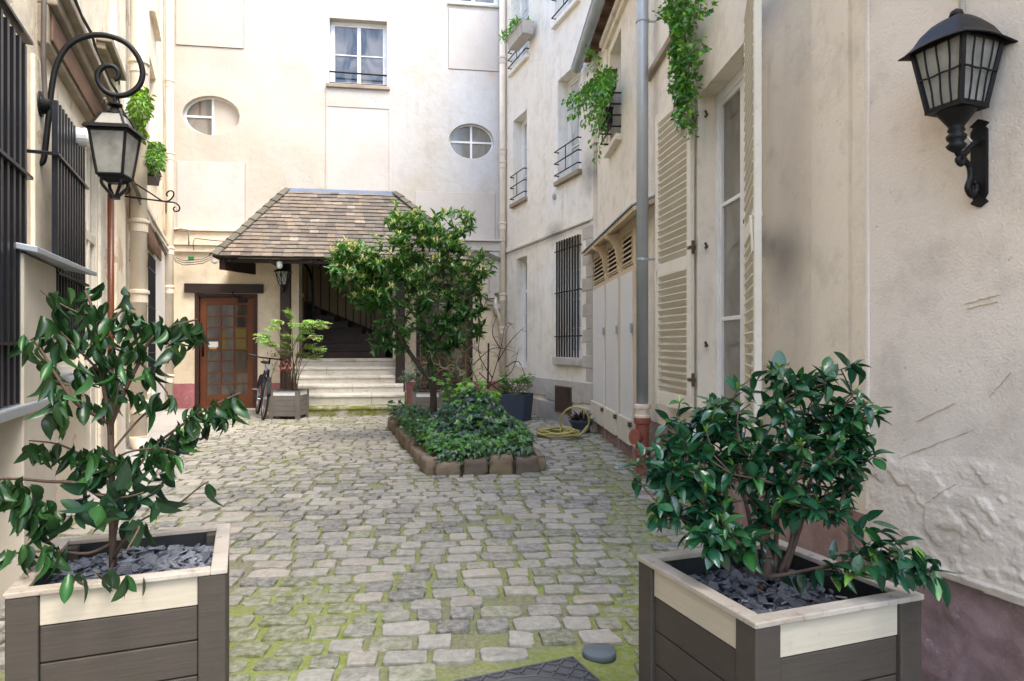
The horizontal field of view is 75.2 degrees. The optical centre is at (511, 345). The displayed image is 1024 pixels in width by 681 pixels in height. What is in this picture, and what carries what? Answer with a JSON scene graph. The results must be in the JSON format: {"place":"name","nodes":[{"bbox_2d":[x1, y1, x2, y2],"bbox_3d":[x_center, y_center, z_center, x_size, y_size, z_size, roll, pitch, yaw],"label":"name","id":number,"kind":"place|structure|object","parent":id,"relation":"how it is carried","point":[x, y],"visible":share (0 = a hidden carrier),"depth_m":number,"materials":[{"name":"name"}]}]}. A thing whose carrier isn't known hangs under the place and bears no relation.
{"place":"outdoors","nodes":[
{"label":"outdoors","id":0,"kind":"place"},
{"bbox_2d":[66,408,192,517],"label":"pavement","id":1,"kind":"structure","parent":0,"point":[164,424],"depth_m":9.05,"materials":[{"name":"stone"}]},
{"bbox_2d":[202,408,268,412],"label":"pavement","id":2,"kind":"structure","parent":0,"point":[252,409],"depth_m":12.22,"materials":[{"name":"stone"}]},
{"bbox_2d":[0,412,703,680],"bbox_3d":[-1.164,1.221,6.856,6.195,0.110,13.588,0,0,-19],"label":"cobblestone paving","id":3,"kind":"structure","parent":0,"point":[482,580],"depth_m":4.07,"materials":[{"name":"grey stone"}]},
{"bbox_2d":[0,242,96,599],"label":"wall","id":4,"kind":"structure","parent":3,"relation":"on","point":[38,265],"depth_m":3.22,"materials":[{"name":"beige paint"}]},
{"bbox_2d":[2,523,230,680],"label":"wooden planter","id":5,"kind":"object","parent":3,"relation":"on","point":[171,625],"visible":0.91,"depth_m":1.86,"materials":[{"name":"taupe paint"},{"name":"grey slate chips"},{"name":"weathered wood"}]},
{"bbox_2d":[0,282,250,603],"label":"camellia shrub","id":6,"kind":"object","parent":5,"relation":"on","point":[28,513],"visible":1,"depth_m":1.97,"materials":[{"name":"green plant"}]},
{"bbox_2d":[47,543,213,583],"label":"slate chips","id":7,"kind":"object","parent":5,"relation":"in","point":[142,560],"visible":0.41,"depth_m":2.16,"materials":[{"name":"grey stone"}]},
{"bbox_2d":[249,354,289,418],"bbox_3d":[-4.239,0.664,11.294,0.621,1.073,1.646,0,0,-44],"label":"bicycle","id":8,"kind":"object","parent":3,"relation":"on","point":[264,383],"visible":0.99,"depth_m":11.02,"materials":[{"name":"black metal"}]},
{"bbox_2d":[269,389,308,419],"bbox_3d":[-3.701,0.966,11.051,0.508,0.469,0.508,0,0,1],"label":"wooden planter","id":9,"kind":"object","parent":3,"relation":"on","point":[288,403],"visible":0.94,"depth_m":10.81,"materials":[{"name":"paint"}]},
{"bbox_2d":[253,310,332,390],"bbox_3d":[-3.652,0.097,11.046,1.397,1.450,0.838,0,0,0],"label":"nandina shrub","id":10,"kind":"object","parent":9,"relation":"on","point":[289,384],"visible":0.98,"depth_m":11.02,"materials":[{"name":"green plant"}]},
{"bbox_2d":[295,358,405,417],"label":"stone steps","id":11,"kind":"structure","parent":3,"relation":"on","point":[352,387],"depth_m":11.99,"materials":[{"name":"stone"}]},
{"bbox_2d":[412,390,444,413],"bbox_3d":[-1.372,0.973,10.950,0.508,0.454,0.508,0,0,-3],"label":"wooden planter","id":12,"kind":"object","parent":3,"relation":"on","point":[420,397],"visible":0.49,"depth_m":10.71,"materials":[{"name":"paint"}]},
{"bbox_2d":[398,361,434,392],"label":"grey green shrub","id":13,"kind":"object","parent":12,"relation":"on","point":[410,377],"visible":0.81,"depth_m":10.91,"materials":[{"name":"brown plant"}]},
{"bbox_2d":[387,417,545,476],"bbox_3d":[-0.694,0.946,8.124,1.750,0.589,3.970,0,0,-9],"label":"stone edged bed","id":14,"kind":"object","parent":3,"relation":"on","point":[430,465],"visible":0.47,"depth_m":6.29,"materials":[{"name":"stone"}]},
{"bbox_2d":[322,196,497,415],"bbox_3d":[-1.264,-0.404,8.275,2.183,2.924,1.220,0,0,0],"label":"evergreen tree","id":15,"kind":"object","parent":14,"relation":"on","point":[360,271],"visible":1,"depth_m":8.20,"materials":[{"name":"green plant"}]},
{"bbox_2d":[386,400,439,448],"bbox_3d":[-0.927,0.932,8.364,1.111,0.328,3.384,0,0,-14],"label":"ground cover","id":16,"kind":"object","parent":14,"relation":"on","point":[409,416],"visible":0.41,"depth_m":8.38,"materials":[{"name":"green plant"}]},
{"bbox_2d":[429,372,469,402],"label":"leafy plant","id":17,"kind":"object","parent":16,"relation":"on","point":[446,392],"visible":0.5,"depth_m":8.16,"materials":[{"name":"green plant"}]},
{"bbox_2d":[465,319,466,398],"bbox_3d":[-0.606,0.313,8.700,0.033,1.323,0.019,0,0,0],"label":"plant stake","id":18,"kind":"object","parent":16,"relation":"on","point":[466,345],"visible":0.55,"depth_m":8.69,"materials":[{"name":"brown wood"}]},
{"bbox_2d":[417,335,487,398],"bbox_3d":[-0.749,0.419,8.519,0.990,1.163,0.702,0,0,0],"label":"bare shrub","id":19,"kind":"object","parent":14,"relation":"on","point":[456,368],"visible":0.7,"depth_m":8.47,"materials":[{"name":"brown plant"}]},
{"bbox_2d":[413,380,535,465],"bbox_3d":[-0.415,0.742,7.010,1.338,0.757,1.773,0,0,0],"label":"ivy","id":20,"kind":"object","parent":14,"relation":"on","point":[457,413],"visible":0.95,"depth_m":6.67,"materials":[{"name":"green plant"}]},
{"bbox_2d":[487,343,489,394],"bbox_3d":[-0.313,0.400,8.700,0.039,0.870,0.025,0,0,0],"label":"plant stake","id":21,"kind":"object","parent":14,"relation":"on","point":[488,368],"visible":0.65,"depth_m":8.69,"materials":[{"name":"brown wood"}]},
{"bbox_2d":[459,312,526,391],"bbox_3d":[-0.298,0.161,8.896,1.000,1.249,0.228,0,0,0],"label":"bare shrub","id":22,"kind":"object","parent":14,"relation":"on","point":[498,347],"visible":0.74,"depth_m":8.90,"materials":[{"name":"brown plant"}]},
{"bbox_2d":[495,392,533,421],"bbox_3d":[0.042,0.985,10.783,0.549,0.430,0.549,0,0,20],"label":"blue grey planter","id":23,"kind":"object","parent":3,"relation":"on","point":[518,407],"visible":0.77,"depth_m":10.54,"materials":[{"name":"plastic"}]},
{"bbox_2d":[453,656,599,680],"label":"manhole cover","id":24,"kind":"object","parent":3,"relation":"on","point":[571,668],"visible":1,"depth_m":2.44,"materials":[{"name":"metal"}]},
{"bbox_2d":[536,406,589,437],"bbox_3d":[0.610,1.000,8.896,0.633,0.405,0.667,0,0,-39],"label":"garden hose","id":25,"kind":"object","parent":3,"relation":"on","point":[567,432],"visible":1,"depth_m":8.79,"materials":[{"name":"yellow rubber"}]},
{"bbox_2d":[567,410,594,432],"bbox_3d":[0.962,1.035,9.250,0.348,0.330,0.348,0,0,-45],"label":"grey pot","id":26,"kind":"object","parent":3,"relation":"on","point":[579,422],"visible":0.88,"depth_m":9.18,"materials":[{"name":"black plastic"}]},
{"bbox_2d":[582,643,615,663],"bbox_3d":[0.345,1.216,2.627,0.134,0.036,0.128,0,0,0],"label":"valve cap","id":27,"kind":"object","parent":3,"relation":"on","point":[601,653],"visible":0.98,"depth_m":2.60,"materials":[{"name":"grey metal"}]},
{"bbox_2d":[581,194,654,462],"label":"wooden cupboard shed","id":28,"kind":"structure","parent":3,"relation":"on","point":[612,246],"depth_m":7.88,"materials":[{"name":"paint"}]},
{"bbox_2d":[590,285,604,426],"bbox_3d":[1.181,0.130,9.229,0.070,1.860,1.061,0,0,-2],"label":"door","id":29,"kind":"structure","parent":28,"relation":"in","point":[597,404],"depth_m":9.07,"materials":[{"name":"paint"}]},
{"bbox_2d":[603,278,617,434],"bbox_3d":[1.221,0.130,8.216,0.070,1.860,0.777,0,0,-2],"label":"door","id":30,"kind":"structure","parent":28,"relation":"in","point":[610,412],"depth_m":8.14,"materials":[{"name":"paint"}]},
{"bbox_2d":[617,271,632,445],"bbox_3d":[1.256,0.130,7.360,0.070,1.860,0.669,0,0,-2],"label":"door","id":31,"kind":"structure","parent":28,"relation":"in","point":[625,419],"depth_m":7.33,"materials":[{"name":"paint"}]},
{"bbox_2d":[637,539,923,680],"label":"wooden planter","id":32,"kind":"object","parent":3,"relation":"on","point":[691,629],"visible":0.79,"depth_m":1.71,"materials":[{"name":"taupe paint"},{"name":"weathered wood"},{"name":"grey slate chips"}]},
{"bbox_2d":[688,564,847,613],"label":"slate chips","id":33,"kind":"object","parent":32,"relation":"in","point":[748,592],"visible":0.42,"depth_m":1.95,"materials":[{"name":"grey stone"}]},
{"bbox_2d":[617,349,956,608],"bbox_3d":[0.705,0.346,1.872,0.794,0.672,0.537,0,0,0],"label":"camellia shrub","id":34,"kind":"object","parent":32,"relation":"on","point":[838,450],"visible":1,"depth_m":1.84,"materials":[{"name":"green plant"}]},
{"bbox_2d":[494,372,536,394],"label":"hydrangea","id":35,"kind":"object","parent":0,"point":[508,387],"visible":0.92,"depth_m":10.78,"materials":[{"name":"green plant"}]},
{"bbox_2d":[584,0,865,571],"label":"apartment building","id":36,"kind":"structure","parent":0,"point":[813,181],"depth_m":3.75,"materials":[{"name":"beige paint"}]},
{"bbox_2d":[571,0,604,72],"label":"gutter","id":37,"kind":"object","parent":36,"relation":"attached to","point":[592,19],"visible":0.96,"depth_m":8.69,"materials":[{"name":"grey metal"}]},
{"bbox_2d":[561,44,617,163],"bbox_3d":[1.002,-3.129,9.270,0.463,2.056,5.130,0,0,0],"label":"window plant","id":38,"kind":"object","parent":36,"relation":"attached to","point":[599,91],"depth_m":7.97,"materials":[{"name":"green plant"}]},
{"bbox_2d":[596,106,612,130],"bbox_3d":[1.178,-2.882,8.468,0.157,0.205,0.383,0,0,-2],"label":"window box","id":39,"kind":"object","parent":36,"relation":"attached to","point":[610,122],"visible":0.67,"depth_m":8.30,"materials":[{"name":"black metal"}]},
{"bbox_2d":[604,68,616,90],"bbox_3d":[1.183,-3.243,8.333,0.157,0.225,0.613,0,0,-2],"label":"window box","id":40,"kind":"object","parent":36,"relation":"attached to","point":[615,71],"visible":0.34,"depth_m":8.05,"materials":[{"name":"black plastic"}]},
{"bbox_2d":[603,51,621,157],"bbox_3d":[1.333,-3.125,8.299,0.250,1.350,0.813,0,0,-2],"label":"window","id":41,"kind":"structure","parent":36,"relation":"in","point":[615,141],"depth_m":8.48,"materials":[{"name":"white paint"}]},
{"bbox_2d":[629,0,655,473],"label":"downpipe","id":42,"kind":"object","parent":36,"relation":"attached to","point":[642,422],"visible":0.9,"depth_m":6.26,"materials":[{"name":"grey metal"}]},
{"bbox_2d":[654,84,695,411],"bbox_3d":[1.324,-0.755,5.468,0.066,2.530,0.804,0,0,-8],"label":"shutter","id":43,"kind":"object","parent":36,"relation":"attached to","point":[675,247],"visible":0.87,"depth_m":5.45,"materials":[{"name":"paint"}]},
{"bbox_2d":[652,0,718,139],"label":"ivy vine","id":44,"kind":"object","parent":36,"relation":"attached to","point":[679,23],"visible":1,"depth_m":4.97,"materials":[{"name":"green plant"}]},
{"bbox_2d":[692,66,749,464],"bbox_3d":[1.502,-0.585,4.568,0.250,2.630,1.120,0,0,-2],"label":"window","id":45,"kind":"structure","parent":36,"relation":"in","point":[729,102],"depth_m":4.86,"materials":[{"name":"white paint"}]},
{"bbox_2d":[743,0,762,443],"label":"shutter","id":46,"kind":"object","parent":36,"relation":"attached to","point":[753,211],"visible":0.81,"depth_m":3.34,"materials":[{"name":"paint"}]},
{"label":"ground","id":47,"kind":"structure","parent":0,"visible":0},
{"bbox_2d":[0,0,168,513],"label":"apartment building","id":48,"kind":"structure","parent":47,"relation":"on","point":[56,204],"depth_m":4.36,"materials":[{"name":"yellow paint"}]},
{"bbox_2d":[0,395,55,423],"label":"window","id":49,"kind":"structure","parent":48,"relation":"in","point":[11,412],"depth_m":3.08,"materials":[{"name":"beige paint"}]},
{"bbox_2d":[40,0,47,98],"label":"cable","id":50,"kind":"object","parent":48,"relation":"attached to","point":[43,48],"visible":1,"depth_m":3.91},
{"bbox_2d":[56,359,108,382],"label":"window","id":51,"kind":"structure","parent":48,"relation":"in","point":[65,370],"depth_m":4.84,"materials":[{"name":"beige paint"}]},
{"bbox_2d":[76,127,89,146],"bbox_3d":[-2.835,-1.378,4.395,0.300,0.124,0.124,0,0,-23],"label":"vent outlet","id":52,"kind":"object","parent":48,"relation":"attached to","point":[82,138],"visible":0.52,"depth_m":4.35,"materials":[{"name":"white plastic"}]},
{"bbox_2d":[37,32,145,199],"bbox_3d":[-2.584,-1.421,4.095,0.581,1.021,0.289,0,0,-13],"label":"wall lantern","id":53,"kind":"object","parent":48,"relation":"attached to","point":[116,137],"depth_m":4.05,"materials":[{"name":"black metal"}]},
{"bbox_2d":[86,145,97,477],"bbox_3d":[-3.624,-0.290,5.672,0.060,2.920,0.672,0,0,-23],"label":"french door","id":54,"kind":"structure","parent":48,"relation":"in","point":[91,178],"depth_m":5.85,"materials":[{"name":"beige paint"}]},
{"bbox_2d":[107,194,113,461],"bbox_3d":[-3.712,-0.110,6.154,0.056,2.580,0.056,0,0,0],"label":"drain pipe","id":55,"kind":"object","parent":48,"relation":"attached to","point":[110,252],"visible":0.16,"depth_m":6.13,"materials":[{"name":"brown metal"}]},
{"bbox_2d":[129,253,129,418],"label":"window","id":56,"kind":"structure","parent":48,"relation":"in","point":[129,253],"depth_m":8.22,"materials":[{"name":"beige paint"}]},
{"bbox_2d":[102,97,166,255],"bbox_3d":[-4.507,-1.717,8.201,0.067,0.598,6.445,0,0,-23],"label":"cable bundle","id":57,"kind":"object","parent":48,"relation":"attached to","point":[134,186],"visible":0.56,"depth_m":7.41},
{"bbox_2d":[123,98,149,130],"bbox_3d":[-4.067,-2.490,7.218,0.197,0.185,0.620,0,0,-23],"label":"window box","id":58,"kind":"object","parent":48,"relation":"attached to","point":[125,100],"visible":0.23,"depth_m":6.92,"materials":[{"name":"white plastic"}]},
{"bbox_2d":[127,0,149,449],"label":"downpipe","id":59,"kind":"object","parent":48,"relation":"attached to","point":[139,223],"visible":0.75,"depth_m":7.48,"materials":[{"name":"beige metal"}]},
{"bbox_2d":[125,86,156,144],"bbox_3d":[-3.643,-2.302,6.537,0.277,1.062,2.578,0,0,-29],"label":"window plant","id":60,"kind":"object","parent":48,"relation":"attached to","point":[139,107],"depth_m":5.96,"materials":[{"name":"green plant"}]},
{"bbox_2d":[125,183,179,212],"bbox_3d":[-3.891,-1.584,7.082,0.650,0.387,0.022,0,0,-23],"label":"iron sign bracket","id":61,"kind":"object","parent":48,"relation":"attached to","point":[167,201],"visible":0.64,"depth_m":7.13,"materials":[{"name":"black metal"}]},
{"bbox_2d":[147,169,161,185],"bbox_3d":[-4.755,-2.258,8.792,0.177,0.165,0.620,0,0,-23],"label":"window box","id":62,"kind":"object","parent":48,"relation":"attached to","point":[152,180],"visible":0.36,"depth_m":8.81,"materials":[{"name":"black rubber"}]},
{"bbox_2d":[141,140,168,177],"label":"window plant","id":63,"kind":"object","parent":62,"relation":"in","point":[155,160],"depth_m":7.22,"materials":[{"name":"green plant"}]},
{"bbox_2d":[149,7,161,41],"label":"window","id":64,"kind":"structure","parent":48,"relation":"in","point":[152,10],"depth_m":10.23,"materials":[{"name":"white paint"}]},
{"bbox_2d":[138,202,176,262],"bbox_3d":[-5.151,-1.634,9.807,0.147,0.243,5.124,0,0,-24],"label":"cable","id":65,"kind":"object","parent":48,"relation":"attached to","point":[155,230],"visible":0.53,"depth_m":9.04,"materials":[{"name":"white plastic"}]},
{"bbox_2d":[164,0,174,409],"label":"downpipe","id":66,"kind":"object","parent":48,"relation":"attached to","point":[169,80],"visible":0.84,"depth_m":11.90,"materials":[{"name":"beige metal"}]},
{"bbox_2d":[165,0,504,408],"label":"apartment building","id":67,"kind":"structure","parent":47,"relation":"on","point":[272,98],"depth_m":12.68,"materials":[{"name":"beige paint"}]},
{"bbox_2d":[174,228,223,264],"bbox_3d":[-5.750,-1.814,12.234,1.039,0.681,0.039,0,0,-8],"label":"cable","id":68,"kind":"object","parent":67,"relation":"attached to","point":[193,249],"visible":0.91,"depth_m":12.21,"materials":[{"name":"grey plastic"}]},
{"bbox_2d":[184,98,239,134],"bbox_3d":[-5.630,-4.301,12.540,1.018,0.735,0.050,0,0,-8],"label":"oval window","id":69,"kind":"structure","parent":67,"relation":"in","point":[208,116],"depth_m":12.53,"materials":[{"name":"white glass"}]},
{"bbox_2d":[200,291,252,408],"bbox_3d":[-5.357,0.082,12.489,0.956,2.197,0.253,0,0,0],"label":"door","id":70,"kind":"structure","parent":67,"relation":"in","point":[226,366],"depth_m":12.52,"materials":[{"name":"orange wood"}]},
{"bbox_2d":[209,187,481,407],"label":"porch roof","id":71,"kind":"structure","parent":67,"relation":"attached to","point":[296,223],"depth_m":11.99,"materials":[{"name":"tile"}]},
{"bbox_2d":[277,261,282,268],"bbox_3d":[-4.027,-1.407,11.532,0.100,0.130,0.100,0,0,0],"label":"spotlight","id":72,"kind":"object","parent":71,"relation":"attached to","point":[279,264],"visible":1,"depth_m":11.49,"materials":[{"name":"white plastic"}]},
{"bbox_2d":[273,264,292,291],"bbox_3d":[-4.071,-1.211,11.829,0.286,0.501,0.330,0,0,0],"label":"lantern","id":73,"kind":"object","parent":71,"relation":"attached to","point":[283,273],"visible":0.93,"depth_m":11.76,"materials":[{"name":"black metal"}]},
{"bbox_2d":[302,259,392,357],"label":"wooden staircase","id":74,"kind":"structure","parent":67,"relation":"in","point":[342,337],"depth_m":13.61,"materials":[{"name":"brown wood"}]},
{"bbox_2d":[326,21,389,90],"bbox_3d":[-2.965,-5.606,12.866,1.201,1.339,0.260,0,0,-8],"label":"window","id":75,"kind":"structure","parent":67,"relation":"in","point":[354,47],"depth_m":12.95,"materials":[{"name":"white paint"}]},
{"bbox_2d":[420,295,467,395],"bbox_3d":[-1.331,0.094,13.104,0.942,2.172,0.045,0,0,-8],"label":"door","id":76,"kind":"structure","parent":67,"relation":"in","point":[461,360],"depth_m":13.10,"materials":[{"name":"orange wood"}]},
{"bbox_2d":[449,125,492,157],"bbox_3d":[-0.815,-4.037,13.231,0.882,0.692,0.050,0,0,-8],"label":"oval window","id":77,"kind":"structure","parent":67,"relation":"in","point":[468,141],"depth_m":13.22,"materials":[{"name":"grey glass"}]},
{"bbox_2d":[448,0,498,7],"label":"window","id":78,"kind":"structure","parent":67,"relation":"in","point":[473,3],"depth_m":13.15,"materials":[{"name":"white paint"}]},
{"bbox_2d":[475,251,500,261],"bbox_3d":[-0.517,-1.745,12.985,0.674,0.255,0.019,0,0,-8],"label":"cable","id":79,"kind":"object","parent":67,"relation":"attached to","point":[491,256],"visible":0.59,"depth_m":13.00,"materials":[{"name":"grey"}]},
{"bbox_2d":[498,0,506,391],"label":"downpipe","id":80,"kind":"object","parent":67,"relation":"attached to","point":[502,162],"visible":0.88,"depth_m":13.03,"materials":[{"name":"beige metal"}]},
{"bbox_2d":[493,296,500,325],"bbox_3d":[-0.276,-0.674,13.052,0.187,0.587,0.109,0,0,0],"label":"branch pipe","id":81,"kind":"object","parent":80,"relation":"attached to","point":[497,310],"visible":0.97,"depth_m":13.02,"materials":[{"name":"beige metal"}]},
{"bbox_2d":[506,0,596,429],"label":"apartment building","id":82,"kind":"structure","parent":47,"relation":"on","point":[551,178],"depth_m":11.07,"materials":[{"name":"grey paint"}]},
{"bbox_2d":[509,119,527,208],"bbox_3d":[0.225,-3.465,12.437,0.310,1.670,0.780,0,0,-20],"label":"window","id":83,"kind":"structure","parent":82,"relation":"in","point":[524,198],"depth_m":12.72,"materials":[{"name":"white paint"}]},
{"bbox_2d":[507,0,529,77],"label":"window","id":84,"kind":"structure","parent":82,"relation":"in","point":[524,4],"depth_m":12.67,"materials":[{"name":"white paint"}]},
{"bbox_2d":[506,18,533,50],"bbox_3d":[0.140,-5.529,11.865,0.237,0.225,0.789,0,0,-20],"label":"window box","id":85,"kind":"object","parent":82,"relation":"attached to","point":[518,37],"visible":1,"depth_m":11.72,"materials":[{"name":"stone"}]},
{"bbox_2d":[499,15,530,42],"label":"window plant","id":86,"kind":"object","parent":85,"relation":"on","point":[513,21],"depth_m":11.82,"materials":[{"name":"green plant"}]},
{"bbox_2d":[523,258,526,366],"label":"window","id":87,"kind":"structure","parent":82,"relation":"in","point":[524,260],"depth_m":12.56,"materials":[{"name":"white paint"}]},
{"bbox_2d":[505,221,589,254],"bbox_3d":[0.481,-1.795,11.398,0.017,0.028,3.717,0,0,-20],"label":"ledge","id":88,"kind":"object","parent":82,"relation":"attached to","point":[549,237],"visible":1,"depth_m":10.92,"materials":[{"name":"beige paint"}]},
{"bbox_2d":[551,0,580,29],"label":"window","id":89,"kind":"structure","parent":82,"relation":"in","point":[570,5],"depth_m":10.46,"materials":[{"name":"white paint"}]},
{"bbox_2d":[552,239,581,365],"bbox_3d":[0.976,-0.690,10.435,0.330,1.980,0.976,0,0,-20],"label":"window","id":90,"kind":"structure","parent":82,"relation":"in","point":[574,361],"depth_m":10.58,"materials":[{"name":"white paint"}]},
{"bbox_2d":[553,72,581,186],"bbox_3d":[0.971,-3.440,10.422,0.310,1.720,0.915,0,0,-20],"label":"window","id":91,"kind":"structure","parent":82,"relation":"in","point":[574,128],"depth_m":10.67,"materials":[{"name":"white paint"}]},
{"bbox_2d":[864,0,1023,680],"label":"building wing","id":92,"kind":"structure","parent":47,"relation":"on","point":[944,309],"depth_m":2.13,"materials":[{"name":"beige paint"}]},
{"bbox_2d":[898,8,1017,207],"bbox_3d":[1.335,-0.717,1.999,0.216,0.590,0.216,0,0,-20],"label":"wall lantern","id":93,"kind":"object","parent":92,"relation":"attached to","point":[954,58],"depth_m":1.97,"materials":[{"name":"black metal"}]},
{"bbox_2d":[959,0,971,141],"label":"conduit","id":94,"kind":"object","parent":92,"relation":"attached to","point":[962,4],"visible":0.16,"depth_m":2.06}
]}

